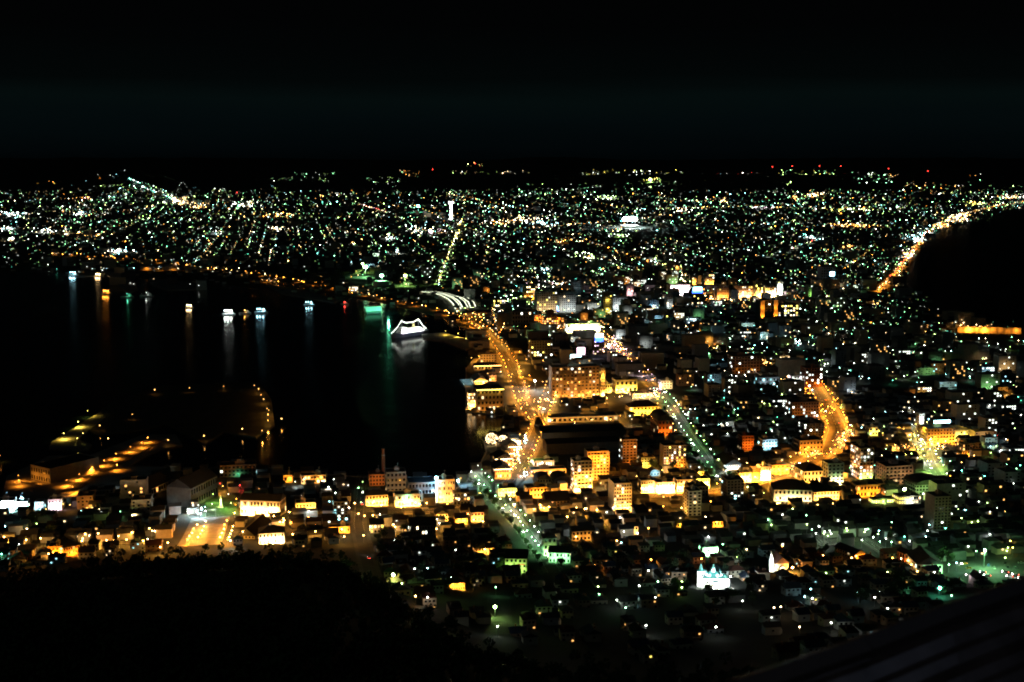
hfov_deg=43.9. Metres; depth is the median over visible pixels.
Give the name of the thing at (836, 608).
house
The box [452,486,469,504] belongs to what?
shop house
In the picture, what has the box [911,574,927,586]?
house
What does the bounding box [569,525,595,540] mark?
gabled house
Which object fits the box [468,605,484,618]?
house
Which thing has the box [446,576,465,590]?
lantern house
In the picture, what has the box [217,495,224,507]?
monument
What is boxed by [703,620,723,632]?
house
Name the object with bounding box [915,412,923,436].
thin tower
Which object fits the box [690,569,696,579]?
house
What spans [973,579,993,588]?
house
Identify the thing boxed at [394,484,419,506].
old consulate
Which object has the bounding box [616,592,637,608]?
house
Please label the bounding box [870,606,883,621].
house
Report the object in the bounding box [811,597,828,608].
house
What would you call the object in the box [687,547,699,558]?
house
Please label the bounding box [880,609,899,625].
house
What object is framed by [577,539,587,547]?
house
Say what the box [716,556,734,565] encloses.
house
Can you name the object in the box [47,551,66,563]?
house
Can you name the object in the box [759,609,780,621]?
house
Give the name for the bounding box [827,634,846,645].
house
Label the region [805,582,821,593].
house
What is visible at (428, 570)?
house
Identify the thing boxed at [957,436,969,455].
orange tower
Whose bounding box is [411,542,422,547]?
house
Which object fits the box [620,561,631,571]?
house
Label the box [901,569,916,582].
house
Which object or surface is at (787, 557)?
house
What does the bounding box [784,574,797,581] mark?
house
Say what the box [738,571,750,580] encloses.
house
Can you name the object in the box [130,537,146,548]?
house
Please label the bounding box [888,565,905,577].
house
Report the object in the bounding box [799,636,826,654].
house
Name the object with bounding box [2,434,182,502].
pier
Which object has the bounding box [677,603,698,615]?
house
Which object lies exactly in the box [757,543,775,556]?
house
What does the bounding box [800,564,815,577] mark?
house
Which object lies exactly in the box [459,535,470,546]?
house
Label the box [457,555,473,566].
house
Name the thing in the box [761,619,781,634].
house
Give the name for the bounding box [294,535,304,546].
house
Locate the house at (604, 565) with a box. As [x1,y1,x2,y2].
[600,559,616,572]
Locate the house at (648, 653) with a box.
[638,644,658,663]
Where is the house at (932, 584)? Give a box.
[928,574,944,586]
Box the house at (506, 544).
[500,539,511,549]
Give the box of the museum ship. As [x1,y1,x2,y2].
[392,319,428,337]
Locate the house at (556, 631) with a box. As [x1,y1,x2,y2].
[554,625,562,635]
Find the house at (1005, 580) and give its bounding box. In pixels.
[1002,578,1015,583]
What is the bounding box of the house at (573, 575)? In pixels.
[565,568,581,582]
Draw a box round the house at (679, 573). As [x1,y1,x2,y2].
[669,567,686,579]
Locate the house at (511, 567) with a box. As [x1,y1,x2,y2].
[502,563,520,575]
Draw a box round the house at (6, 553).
[0,549,10,558]
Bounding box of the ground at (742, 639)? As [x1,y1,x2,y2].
[0,157,1023,681]
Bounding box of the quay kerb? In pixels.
[162,386,504,478]
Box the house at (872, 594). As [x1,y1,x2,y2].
[867,587,879,600]
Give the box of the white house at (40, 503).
[34,499,45,509]
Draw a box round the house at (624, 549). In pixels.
[620,544,637,556]
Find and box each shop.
[495,481,516,495]
[504,548,528,572]
[524,478,546,497]
[529,464,565,475]
[532,455,553,465]
[605,381,611,392]
[658,377,671,388]
[735,467,751,481]
[749,466,759,481]
[757,460,770,479]
[768,460,788,473]
[788,372,801,379]
[866,420,877,435]
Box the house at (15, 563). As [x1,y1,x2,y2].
[11,557,20,567]
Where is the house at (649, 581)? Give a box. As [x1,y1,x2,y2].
[639,575,656,586]
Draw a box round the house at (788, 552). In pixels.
[782,549,794,556]
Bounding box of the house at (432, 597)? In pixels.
[421,591,436,607]
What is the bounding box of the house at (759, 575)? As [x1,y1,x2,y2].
[746,572,765,580]
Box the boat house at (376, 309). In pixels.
[364,306,381,312]
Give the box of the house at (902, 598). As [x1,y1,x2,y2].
[888,594,912,601]
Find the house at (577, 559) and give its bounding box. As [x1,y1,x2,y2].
[571,554,586,567]
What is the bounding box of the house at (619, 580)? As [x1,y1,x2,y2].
[612,573,627,586]
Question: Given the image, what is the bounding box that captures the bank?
[794,461,822,482]
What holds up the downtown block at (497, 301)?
on the ground at (742, 639)
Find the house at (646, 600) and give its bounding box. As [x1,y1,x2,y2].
[638,593,657,607]
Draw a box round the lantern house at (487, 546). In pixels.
[472,542,495,553]
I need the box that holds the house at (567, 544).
[560,543,572,546]
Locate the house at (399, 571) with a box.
[386,564,401,576]
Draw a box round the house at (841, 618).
[833,612,854,629]
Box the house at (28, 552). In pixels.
[20,548,32,558]
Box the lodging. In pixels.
[296,497,315,507]
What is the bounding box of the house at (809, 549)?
[802,546,816,554]
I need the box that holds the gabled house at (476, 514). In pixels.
[469,506,484,521]
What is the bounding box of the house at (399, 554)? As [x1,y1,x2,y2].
[391,550,407,560]
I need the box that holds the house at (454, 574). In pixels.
[445,569,463,577]
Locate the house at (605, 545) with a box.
[601,540,615,552]
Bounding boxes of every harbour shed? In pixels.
[283,467,292,482]
[301,470,325,483]
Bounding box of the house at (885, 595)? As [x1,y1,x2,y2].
[877,590,899,603]
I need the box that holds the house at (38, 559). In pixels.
[30,555,47,563]
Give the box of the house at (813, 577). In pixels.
[808,571,825,582]
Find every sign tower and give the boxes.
[570,344,588,358]
[592,334,603,354]
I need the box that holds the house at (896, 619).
[890,616,902,622]
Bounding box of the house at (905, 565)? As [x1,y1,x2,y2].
[890,562,910,569]
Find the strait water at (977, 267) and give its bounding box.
[905,210,1023,324]
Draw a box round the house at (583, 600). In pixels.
[575,593,590,607]
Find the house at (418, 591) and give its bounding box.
[412,584,433,598]
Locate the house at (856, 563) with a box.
[843,557,862,567]
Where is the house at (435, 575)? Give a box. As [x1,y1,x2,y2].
[422,570,441,584]
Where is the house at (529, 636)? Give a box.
[521,628,539,645]
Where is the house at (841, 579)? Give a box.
[832,573,851,586]
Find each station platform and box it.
[421,291,460,310]
[432,291,467,308]
[458,296,475,308]
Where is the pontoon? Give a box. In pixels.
[460,379,472,386]
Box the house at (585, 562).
[580,560,593,564]
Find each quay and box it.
[102,270,137,293]
[151,279,195,290]
[265,284,339,302]
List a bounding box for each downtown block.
[492,297,505,306]
[509,308,533,327]
[523,282,537,299]
[534,287,556,312]
[557,293,575,311]
[571,278,580,293]
[585,300,600,308]
[602,290,611,314]
[612,295,626,309]
[625,282,632,295]
[646,298,658,308]
[664,313,672,322]
[665,293,672,308]
[667,281,689,294]
[689,287,702,303]
[691,276,695,284]
[703,272,713,283]
[714,284,728,299]
[735,284,752,297]
[753,279,762,297]
[755,298,777,320]
[763,286,776,296]
[776,280,782,294]
[778,300,798,318]
[805,282,815,296]
[817,265,836,279]
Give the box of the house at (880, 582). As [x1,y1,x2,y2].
[869,577,887,590]
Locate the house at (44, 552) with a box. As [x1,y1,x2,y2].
[36,547,52,556]
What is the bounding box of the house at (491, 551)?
[489,548,504,553]
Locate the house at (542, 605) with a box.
[534,598,552,613]
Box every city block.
[76,490,95,509]
[87,484,115,498]
[120,475,148,498]
[131,494,152,516]
[349,285,357,290]
[394,258,403,262]
[407,267,416,271]
[421,266,431,275]
[425,255,430,260]
[452,276,461,288]
[454,284,460,290]
[468,274,478,285]
[473,268,480,276]
[480,256,486,263]
[482,286,489,292]
[492,279,499,287]
[500,302,512,308]
[504,274,516,283]
[505,269,512,273]
[519,283,526,290]
[524,328,533,337]
[539,323,556,337]
[541,281,551,286]
[545,309,553,315]
[553,332,567,345]
[556,276,565,283]
[562,283,569,289]
[564,290,575,294]
[569,335,580,342]
[574,340,586,345]
[576,357,592,363]
[578,296,587,302]
[579,277,586,284]
[579,311,587,319]
[580,298,591,302]
[580,308,592,314]
[581,284,589,291]
[587,277,597,288]
[593,307,605,316]
[594,288,601,297]
[595,318,608,324]
[607,351,619,365]
[612,355,627,368]
[614,312,627,326]
[614,327,625,338]
[615,280,622,287]
[619,304,631,314]
[620,298,629,303]
[624,275,629,284]
[628,314,639,323]
[631,281,639,285]
[632,275,638,280]
[637,278,645,283]
[637,333,652,347]
[640,294,650,303]
[641,307,652,312]
[652,313,662,318]
[658,270,665,278]
[664,332,672,339]
[665,273,677,283]
[666,319,679,331]
[669,288,679,293]
[669,332,681,343]
[671,291,679,302]
[672,311,683,317]
[676,372,693,385]
[677,306,689,312]
[683,276,688,281]
[684,316,695,322]
[690,307,703,317]
[690,320,703,328]
[699,323,710,330]
[704,371,720,382]
[704,382,720,396]
[705,306,713,313]
[709,287,713,292]
[711,299,721,305]
[721,376,736,392]
[729,288,738,301]
[733,382,754,396]
[735,397,757,408]
[737,329,750,336]
[739,302,750,308]
[739,321,754,326]
[740,326,755,332]
[750,295,759,301]
[754,384,771,393]
[758,330,767,339]
[759,370,776,374]
[761,292,770,298]
[768,396,785,406]
[776,321,790,324]
[777,324,790,336]
[777,354,789,357]
[779,378,803,394]
[791,293,803,298]
[805,360,818,365]
[806,270,815,278]
[810,298,814,308]
[811,279,822,286]
[811,285,821,297]
[815,296,828,309]
[817,305,828,319]
[827,377,838,386]
[830,296,846,307]
[831,348,845,366]
[835,331,847,340]
[837,273,844,280]
[839,374,855,393]
[840,282,847,286]
[840,307,854,321]
[841,278,848,282]
[848,321,857,330]
[849,284,857,287]
[855,351,866,363]
[863,363,883,378]
[870,340,887,352]
[894,348,910,355]
[902,397,918,407]
[913,384,931,392]
[914,365,934,374]
[923,349,942,361]
[926,361,943,371]
[928,478,965,506]
[932,398,953,412]
[934,379,956,388]
[936,389,945,398]
[938,349,946,359]
[945,359,965,378]
[945,389,972,401]
[950,401,979,419]
[960,438,981,449]
[960,472,981,481]
[969,428,996,435]
[975,371,1000,389]
[976,364,994,371]
[976,480,1005,500]
[977,458,1002,476]
[978,415,997,434]
[979,434,997,447]
[984,389,1001,406]
[993,353,1015,370]
[993,384,1007,391]
[994,351,1007,354]
[994,466,1020,482]
[995,402,1015,411]
[1000,372,1015,383]
[1000,449,1023,464]
[1001,444,1023,451]
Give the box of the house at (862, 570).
[855,566,870,574]
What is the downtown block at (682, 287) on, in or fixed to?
on the ground at (742, 639)
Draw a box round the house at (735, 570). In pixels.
[728,563,744,577]
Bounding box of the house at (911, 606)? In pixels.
[899,599,919,614]
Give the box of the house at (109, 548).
[104,543,115,555]
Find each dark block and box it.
[408,516,436,538]
[683,481,701,515]
[684,480,707,498]
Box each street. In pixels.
[81,542,129,545]
[348,497,486,512]
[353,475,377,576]
[647,549,802,558]
[649,486,744,496]
[811,534,880,550]
[915,426,942,475]
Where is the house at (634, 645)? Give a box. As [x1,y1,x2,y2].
[627,637,649,654]
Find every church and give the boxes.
[697,563,729,587]
[768,551,792,571]
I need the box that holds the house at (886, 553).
[879,546,897,558]
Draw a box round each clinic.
[699,541,717,555]
[754,371,779,385]
[758,435,776,449]
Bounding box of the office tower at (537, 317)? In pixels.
[533,310,542,323]
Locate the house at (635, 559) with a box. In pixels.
[629,553,645,563]
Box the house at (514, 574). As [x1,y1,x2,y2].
[504,569,520,582]
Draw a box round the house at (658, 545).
[652,539,664,550]
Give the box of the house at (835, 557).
[828,550,842,562]
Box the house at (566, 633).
[558,624,574,641]
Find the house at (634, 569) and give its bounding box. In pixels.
[628,563,641,575]
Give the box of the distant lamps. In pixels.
[1,170,1023,518]
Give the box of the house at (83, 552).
[77,545,96,558]
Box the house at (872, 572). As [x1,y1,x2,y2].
[867,568,885,578]
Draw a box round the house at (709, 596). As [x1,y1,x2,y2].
[704,588,724,604]
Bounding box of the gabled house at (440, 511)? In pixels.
[434,506,448,521]
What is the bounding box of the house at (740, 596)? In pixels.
[724,590,745,602]
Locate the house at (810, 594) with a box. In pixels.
[804,590,821,604]
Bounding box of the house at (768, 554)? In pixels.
[766,549,781,558]
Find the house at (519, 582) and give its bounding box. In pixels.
[511,578,528,587]
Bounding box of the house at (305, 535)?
[292,533,307,544]
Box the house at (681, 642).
[669,637,692,648]
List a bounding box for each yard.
[44,509,78,516]
[404,507,429,514]
[860,502,900,508]
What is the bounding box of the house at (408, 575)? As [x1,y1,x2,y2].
[401,572,417,578]
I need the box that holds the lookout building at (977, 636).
[726,577,1023,681]
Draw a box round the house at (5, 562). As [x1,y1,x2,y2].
[0,558,10,570]
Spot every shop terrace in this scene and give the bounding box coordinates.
[638,474,654,492]
[655,476,674,492]
[673,474,693,491]
[692,470,709,487]
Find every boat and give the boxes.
[120,294,133,297]
[140,291,153,296]
[222,309,235,314]
[239,310,250,313]
[254,308,267,312]
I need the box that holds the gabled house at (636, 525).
[624,522,638,534]
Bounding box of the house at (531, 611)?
[521,608,536,624]
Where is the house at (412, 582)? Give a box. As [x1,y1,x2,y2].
[407,578,425,590]
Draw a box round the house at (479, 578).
[470,572,482,586]
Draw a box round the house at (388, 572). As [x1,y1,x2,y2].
[383,565,396,577]
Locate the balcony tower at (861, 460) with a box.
[850,441,873,479]
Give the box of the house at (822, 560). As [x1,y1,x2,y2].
[815,554,829,565]
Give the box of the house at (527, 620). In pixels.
[519,612,535,628]
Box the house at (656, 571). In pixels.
[653,568,665,580]
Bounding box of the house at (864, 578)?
[857,572,872,584]
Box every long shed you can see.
[534,422,625,438]
[542,436,618,454]
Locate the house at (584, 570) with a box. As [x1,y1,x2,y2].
[579,563,597,577]
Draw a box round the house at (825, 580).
[818,574,833,587]
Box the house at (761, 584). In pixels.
[752,577,767,591]
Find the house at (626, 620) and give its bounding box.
[620,614,638,630]
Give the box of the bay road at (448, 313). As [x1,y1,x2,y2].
[59,255,467,320]
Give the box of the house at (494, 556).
[489,552,504,563]
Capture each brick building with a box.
[368,465,384,485]
[385,466,405,490]
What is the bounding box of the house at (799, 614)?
[792,605,810,621]
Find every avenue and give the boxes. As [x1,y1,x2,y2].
[433,220,464,284]
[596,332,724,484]
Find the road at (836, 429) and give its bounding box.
[744,387,846,483]
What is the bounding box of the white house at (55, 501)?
[48,494,63,509]
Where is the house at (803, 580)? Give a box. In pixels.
[791,574,811,589]
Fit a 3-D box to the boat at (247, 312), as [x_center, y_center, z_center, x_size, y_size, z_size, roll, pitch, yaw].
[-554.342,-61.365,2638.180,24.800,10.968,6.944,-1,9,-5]
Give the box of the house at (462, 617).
[453,610,469,626]
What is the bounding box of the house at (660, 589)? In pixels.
[653,582,669,596]
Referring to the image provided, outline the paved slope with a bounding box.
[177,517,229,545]
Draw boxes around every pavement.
[81,538,165,545]
[348,495,497,513]
[645,547,802,559]
[648,487,744,498]
[803,533,884,553]
[912,426,945,475]
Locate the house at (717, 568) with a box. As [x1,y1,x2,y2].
[709,563,729,574]
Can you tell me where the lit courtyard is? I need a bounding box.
[516,475,532,487]
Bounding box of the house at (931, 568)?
[921,563,939,574]
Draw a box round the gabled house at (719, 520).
[701,516,723,526]
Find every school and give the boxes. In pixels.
[714,452,742,471]
[869,493,893,503]
[892,486,920,503]
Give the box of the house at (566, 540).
[559,537,570,543]
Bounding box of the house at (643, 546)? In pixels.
[637,540,649,551]
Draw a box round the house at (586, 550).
[582,546,593,557]
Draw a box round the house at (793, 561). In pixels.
[790,553,808,564]
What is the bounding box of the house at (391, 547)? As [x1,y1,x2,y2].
[388,543,403,550]
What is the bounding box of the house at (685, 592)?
[672,589,687,595]
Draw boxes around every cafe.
[329,520,349,532]
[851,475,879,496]
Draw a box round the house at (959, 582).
[949,577,966,586]
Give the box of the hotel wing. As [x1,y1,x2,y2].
[599,365,604,396]
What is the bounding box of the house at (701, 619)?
[694,610,717,627]
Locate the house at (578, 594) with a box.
[573,593,583,602]
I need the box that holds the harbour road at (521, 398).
[449,314,543,424]
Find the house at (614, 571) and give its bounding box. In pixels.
[609,568,626,580]
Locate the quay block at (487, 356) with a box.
[479,351,496,361]
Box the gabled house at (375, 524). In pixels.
[368,518,384,532]
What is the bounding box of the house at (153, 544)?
[144,537,163,550]
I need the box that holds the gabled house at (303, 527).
[297,524,308,535]
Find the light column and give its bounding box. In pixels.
[435,477,437,502]
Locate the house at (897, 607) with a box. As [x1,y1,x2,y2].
[880,601,902,615]
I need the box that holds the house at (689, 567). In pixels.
[681,561,695,573]
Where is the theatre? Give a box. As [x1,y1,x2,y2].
[650,409,672,435]
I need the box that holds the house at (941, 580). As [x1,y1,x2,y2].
[934,576,953,590]
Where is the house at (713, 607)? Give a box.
[703,601,719,615]
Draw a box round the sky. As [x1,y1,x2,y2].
[0,0,1023,159]
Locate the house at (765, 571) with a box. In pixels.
[755,567,769,579]
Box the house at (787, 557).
[781,553,790,564]
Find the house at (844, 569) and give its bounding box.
[835,564,855,575]
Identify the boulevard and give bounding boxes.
[468,475,560,572]
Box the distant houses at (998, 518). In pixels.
[0,186,1023,560]
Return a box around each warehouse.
[31,453,98,482]
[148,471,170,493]
[165,466,217,506]
[406,476,434,500]
[473,381,502,410]
[491,459,511,478]
[492,449,512,466]
[496,445,513,457]
[500,437,518,451]
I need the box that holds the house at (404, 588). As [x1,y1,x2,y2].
[391,581,411,596]
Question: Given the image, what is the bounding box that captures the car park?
[945,553,1023,583]
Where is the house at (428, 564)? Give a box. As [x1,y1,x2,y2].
[416,559,434,572]
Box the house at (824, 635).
[807,631,829,641]
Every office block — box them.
[219,456,256,476]
[437,473,454,502]
[528,337,552,358]
[543,313,565,328]
[549,354,599,397]
[785,397,818,417]
[797,418,823,435]
[800,363,822,386]
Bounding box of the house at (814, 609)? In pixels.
[808,604,824,619]
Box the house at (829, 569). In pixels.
[815,563,834,574]
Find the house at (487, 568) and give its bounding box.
[477,563,495,577]
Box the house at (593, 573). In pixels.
[588,569,602,582]
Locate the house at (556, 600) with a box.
[550,594,568,607]
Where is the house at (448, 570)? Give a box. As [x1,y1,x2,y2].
[445,566,456,572]
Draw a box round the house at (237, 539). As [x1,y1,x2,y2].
[231,534,243,545]
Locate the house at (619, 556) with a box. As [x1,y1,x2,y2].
[613,550,625,561]
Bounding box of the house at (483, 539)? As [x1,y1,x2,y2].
[477,536,491,542]
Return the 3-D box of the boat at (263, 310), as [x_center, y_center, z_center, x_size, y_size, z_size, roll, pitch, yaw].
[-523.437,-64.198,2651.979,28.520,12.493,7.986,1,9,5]
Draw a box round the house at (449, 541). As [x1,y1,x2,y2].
[443,535,458,546]
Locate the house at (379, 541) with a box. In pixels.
[373,540,388,551]
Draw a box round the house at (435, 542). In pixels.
[429,538,439,545]
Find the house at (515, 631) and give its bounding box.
[508,624,525,636]
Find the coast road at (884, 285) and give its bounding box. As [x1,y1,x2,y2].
[875,202,1020,290]
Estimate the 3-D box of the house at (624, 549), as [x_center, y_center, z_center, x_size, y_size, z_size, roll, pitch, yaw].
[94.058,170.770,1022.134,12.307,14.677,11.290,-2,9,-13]
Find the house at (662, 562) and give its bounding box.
[656,556,670,569]
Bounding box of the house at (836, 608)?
[823,602,841,612]
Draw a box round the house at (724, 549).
[720,545,734,556]
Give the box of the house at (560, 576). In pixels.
[555,573,568,579]
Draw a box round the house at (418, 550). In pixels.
[411,546,426,554]
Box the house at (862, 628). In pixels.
[854,623,878,634]
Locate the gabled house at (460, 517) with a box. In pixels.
[453,512,467,523]
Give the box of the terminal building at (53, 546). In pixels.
[48,534,61,552]
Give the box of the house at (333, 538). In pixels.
[327,533,339,543]
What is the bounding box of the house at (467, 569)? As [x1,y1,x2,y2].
[463,564,476,576]
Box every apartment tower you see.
[570,455,592,491]
[584,446,609,479]
[608,476,631,510]
[619,434,636,462]
[637,452,654,467]
[659,440,685,466]
[721,473,743,502]
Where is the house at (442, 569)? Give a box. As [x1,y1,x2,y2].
[437,563,450,573]
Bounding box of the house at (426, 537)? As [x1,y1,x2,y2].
[422,534,433,546]
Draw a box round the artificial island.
[90,382,274,444]
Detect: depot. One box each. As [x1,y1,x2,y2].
[0,491,16,510]
[17,496,29,507]
[625,400,657,415]
[628,389,652,397]
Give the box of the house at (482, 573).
[470,569,485,582]
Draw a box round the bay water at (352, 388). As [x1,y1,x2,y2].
[0,271,503,487]
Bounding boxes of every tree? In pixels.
[36,507,46,515]
[44,523,56,531]
[92,501,100,511]
[95,520,103,529]
[218,551,230,569]
[270,550,286,566]
[376,543,385,551]
[379,526,387,539]
[392,534,405,543]
[399,523,407,529]
[411,607,424,625]
[416,561,425,571]
[424,540,432,546]
[444,576,456,588]
[468,574,477,590]
[472,540,483,551]
[485,433,496,445]
[486,529,498,539]
[488,492,494,499]
[491,497,498,503]
[495,557,504,570]
[503,512,509,518]
[511,501,518,509]
[515,526,521,534]
[516,506,522,513]
[533,526,540,533]
[557,557,564,566]
[650,459,657,467]
[668,556,678,568]
[669,459,677,467]
[669,577,679,584]
[669,582,678,598]
[676,581,684,593]
[680,580,688,589]
[681,576,691,589]
[702,580,713,590]
[707,468,712,475]
[712,595,719,603]
[718,562,728,572]
[722,557,729,563]
[722,591,730,603]
[726,588,736,597]
[733,548,745,561]
[744,576,752,583]
[745,581,754,590]
[774,379,778,387]
[853,586,868,602]
[861,586,871,596]
[875,587,882,599]
[887,530,894,538]
[889,569,899,579]
[896,579,908,595]
[908,580,915,588]
[926,572,937,582]
[936,546,947,561]
[938,584,946,594]
[945,578,954,587]
[946,552,955,561]
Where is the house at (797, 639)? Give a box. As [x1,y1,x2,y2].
[788,633,814,652]
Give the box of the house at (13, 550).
[0,545,16,555]
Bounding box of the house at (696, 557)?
[690,551,705,563]
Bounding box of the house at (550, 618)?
[541,610,560,624]
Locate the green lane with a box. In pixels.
[483,590,512,634]
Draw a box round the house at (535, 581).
[528,574,544,586]
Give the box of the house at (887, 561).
[882,557,899,568]
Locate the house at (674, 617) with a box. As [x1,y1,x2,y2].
[664,608,683,624]
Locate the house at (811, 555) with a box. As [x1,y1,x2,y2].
[806,550,824,563]
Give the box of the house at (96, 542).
[88,538,100,550]
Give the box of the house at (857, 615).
[846,606,865,622]
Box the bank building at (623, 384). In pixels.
[612,373,636,392]
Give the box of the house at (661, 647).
[649,639,670,654]
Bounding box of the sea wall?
[957,326,1020,333]
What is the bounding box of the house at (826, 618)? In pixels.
[817,610,836,626]
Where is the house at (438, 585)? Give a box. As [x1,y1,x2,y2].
[429,578,443,593]
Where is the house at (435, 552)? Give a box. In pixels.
[430,549,444,561]
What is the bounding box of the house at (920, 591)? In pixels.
[910,584,928,596]
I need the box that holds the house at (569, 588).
[560,583,577,592]
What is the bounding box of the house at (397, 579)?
[386,574,403,583]
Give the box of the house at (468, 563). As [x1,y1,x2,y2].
[463,560,476,566]
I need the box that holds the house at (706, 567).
[704,561,717,570]
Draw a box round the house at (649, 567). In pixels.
[642,563,658,575]
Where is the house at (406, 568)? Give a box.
[400,563,415,575]
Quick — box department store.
[917,420,954,444]
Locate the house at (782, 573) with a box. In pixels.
[775,568,794,579]
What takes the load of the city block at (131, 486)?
on the ground at (742, 639)
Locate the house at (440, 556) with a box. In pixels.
[433,552,450,563]
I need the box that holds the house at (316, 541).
[311,536,322,546]
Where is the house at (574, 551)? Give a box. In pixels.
[571,547,577,556]
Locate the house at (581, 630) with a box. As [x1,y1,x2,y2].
[579,623,602,635]
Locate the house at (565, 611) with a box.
[557,603,573,618]
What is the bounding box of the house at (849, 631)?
[838,625,859,638]
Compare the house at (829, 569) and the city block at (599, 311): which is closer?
the house at (829, 569)
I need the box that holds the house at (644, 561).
[639,558,651,570]
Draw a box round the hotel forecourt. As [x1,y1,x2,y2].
[603,389,669,411]
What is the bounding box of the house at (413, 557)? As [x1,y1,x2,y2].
[409,554,424,561]
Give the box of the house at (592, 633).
[582,623,601,641]
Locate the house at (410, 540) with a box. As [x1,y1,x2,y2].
[405,539,415,549]
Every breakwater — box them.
[49,411,105,450]
[422,332,472,349]
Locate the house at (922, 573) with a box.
[916,571,928,581]
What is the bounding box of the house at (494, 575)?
[486,569,502,582]
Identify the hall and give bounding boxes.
[236,514,271,538]
[239,493,285,515]
[364,489,388,505]
[470,372,486,384]
[473,362,500,369]
[488,372,496,380]
[533,471,550,484]
[541,490,569,506]
[543,408,618,422]
[550,470,569,486]
[564,320,599,332]
[647,467,659,475]
[694,467,704,474]
[770,479,812,501]
[792,434,822,454]
[811,484,838,499]
[834,542,865,558]
[896,546,909,562]
[903,473,936,494]
[907,546,943,573]
[950,425,968,440]
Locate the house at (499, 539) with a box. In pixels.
[494,534,510,546]
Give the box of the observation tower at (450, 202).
[447,200,454,219]
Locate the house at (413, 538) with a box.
[404,536,418,545]
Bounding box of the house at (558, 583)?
[553,576,570,587]
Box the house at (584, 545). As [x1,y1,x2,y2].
[580,542,591,553]
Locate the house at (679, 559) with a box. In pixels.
[670,552,682,564]
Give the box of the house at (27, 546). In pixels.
[17,543,36,555]
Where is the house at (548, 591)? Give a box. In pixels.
[542,585,557,598]
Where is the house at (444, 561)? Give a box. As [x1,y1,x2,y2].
[434,557,448,569]
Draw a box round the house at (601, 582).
[591,577,606,587]
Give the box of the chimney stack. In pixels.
[381,448,384,472]
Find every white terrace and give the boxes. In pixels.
[541,531,556,555]
[548,545,571,562]
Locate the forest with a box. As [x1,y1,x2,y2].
[0,542,786,681]
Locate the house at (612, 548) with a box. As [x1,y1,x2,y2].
[608,544,620,556]
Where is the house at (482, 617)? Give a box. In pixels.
[474,610,491,623]
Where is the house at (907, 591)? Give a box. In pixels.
[896,582,911,593]
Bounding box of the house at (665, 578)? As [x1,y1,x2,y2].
[657,572,671,585]
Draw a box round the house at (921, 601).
[912,596,930,609]
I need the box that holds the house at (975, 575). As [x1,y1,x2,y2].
[968,570,987,584]
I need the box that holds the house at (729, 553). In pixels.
[724,549,741,562]
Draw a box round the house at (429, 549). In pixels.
[426,544,442,557]
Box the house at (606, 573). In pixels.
[603,567,613,576]
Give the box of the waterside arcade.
[467,389,474,408]
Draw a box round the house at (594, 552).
[590,550,602,561]
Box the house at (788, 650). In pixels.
[771,642,799,659]
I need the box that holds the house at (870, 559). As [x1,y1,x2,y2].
[858,552,876,565]
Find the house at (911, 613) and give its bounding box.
[908,609,920,615]
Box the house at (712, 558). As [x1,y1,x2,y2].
[709,552,723,562]
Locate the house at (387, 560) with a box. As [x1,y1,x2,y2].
[381,555,395,564]
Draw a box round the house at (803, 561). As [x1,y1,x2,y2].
[797,556,812,568]
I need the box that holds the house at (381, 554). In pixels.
[376,548,392,561]
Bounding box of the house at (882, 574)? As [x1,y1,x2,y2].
[875,571,891,579]
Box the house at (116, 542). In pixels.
[102,539,119,551]
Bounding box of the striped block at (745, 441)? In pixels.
[738,431,753,449]
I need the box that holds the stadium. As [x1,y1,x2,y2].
[621,217,638,227]
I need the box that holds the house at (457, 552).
[452,545,469,557]
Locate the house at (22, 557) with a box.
[9,552,27,562]
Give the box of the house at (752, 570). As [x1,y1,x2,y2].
[748,566,758,573]
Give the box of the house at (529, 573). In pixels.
[525,570,538,579]
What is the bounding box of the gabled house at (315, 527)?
[309,524,321,529]
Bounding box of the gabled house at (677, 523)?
[675,518,688,526]
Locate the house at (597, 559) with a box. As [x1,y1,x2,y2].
[592,554,609,566]
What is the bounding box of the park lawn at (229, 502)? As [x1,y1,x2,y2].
[202,495,237,515]
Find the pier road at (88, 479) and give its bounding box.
[55,440,164,494]
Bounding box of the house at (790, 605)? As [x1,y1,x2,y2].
[784,599,804,610]
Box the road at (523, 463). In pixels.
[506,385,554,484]
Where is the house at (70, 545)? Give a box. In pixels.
[51,535,81,556]
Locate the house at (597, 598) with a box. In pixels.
[589,592,607,603]
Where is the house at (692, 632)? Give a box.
[680,624,703,640]
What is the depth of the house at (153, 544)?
986.73 m
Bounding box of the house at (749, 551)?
[739,546,753,557]
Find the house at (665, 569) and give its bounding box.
[662,565,671,574]
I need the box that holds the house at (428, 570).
[422,566,434,572]
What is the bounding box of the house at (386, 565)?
[382,561,398,567]
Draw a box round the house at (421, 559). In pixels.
[415,555,430,561]
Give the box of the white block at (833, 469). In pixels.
[821,455,843,484]
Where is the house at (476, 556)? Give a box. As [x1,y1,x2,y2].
[469,553,485,560]
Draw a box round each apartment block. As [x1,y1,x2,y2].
[333,495,347,519]
[727,352,762,373]
[875,456,913,483]
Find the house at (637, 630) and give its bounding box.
[628,622,646,637]
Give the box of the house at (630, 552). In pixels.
[626,549,638,560]
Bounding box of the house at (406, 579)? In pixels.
[404,575,419,582]
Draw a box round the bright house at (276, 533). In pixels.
[258,525,284,543]
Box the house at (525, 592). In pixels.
[513,586,531,597]
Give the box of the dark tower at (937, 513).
[924,489,951,530]
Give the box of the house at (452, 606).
[446,601,463,615]
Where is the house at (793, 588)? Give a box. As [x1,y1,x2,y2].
[780,580,801,595]
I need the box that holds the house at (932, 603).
[924,597,943,609]
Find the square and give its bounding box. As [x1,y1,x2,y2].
[469,470,492,478]

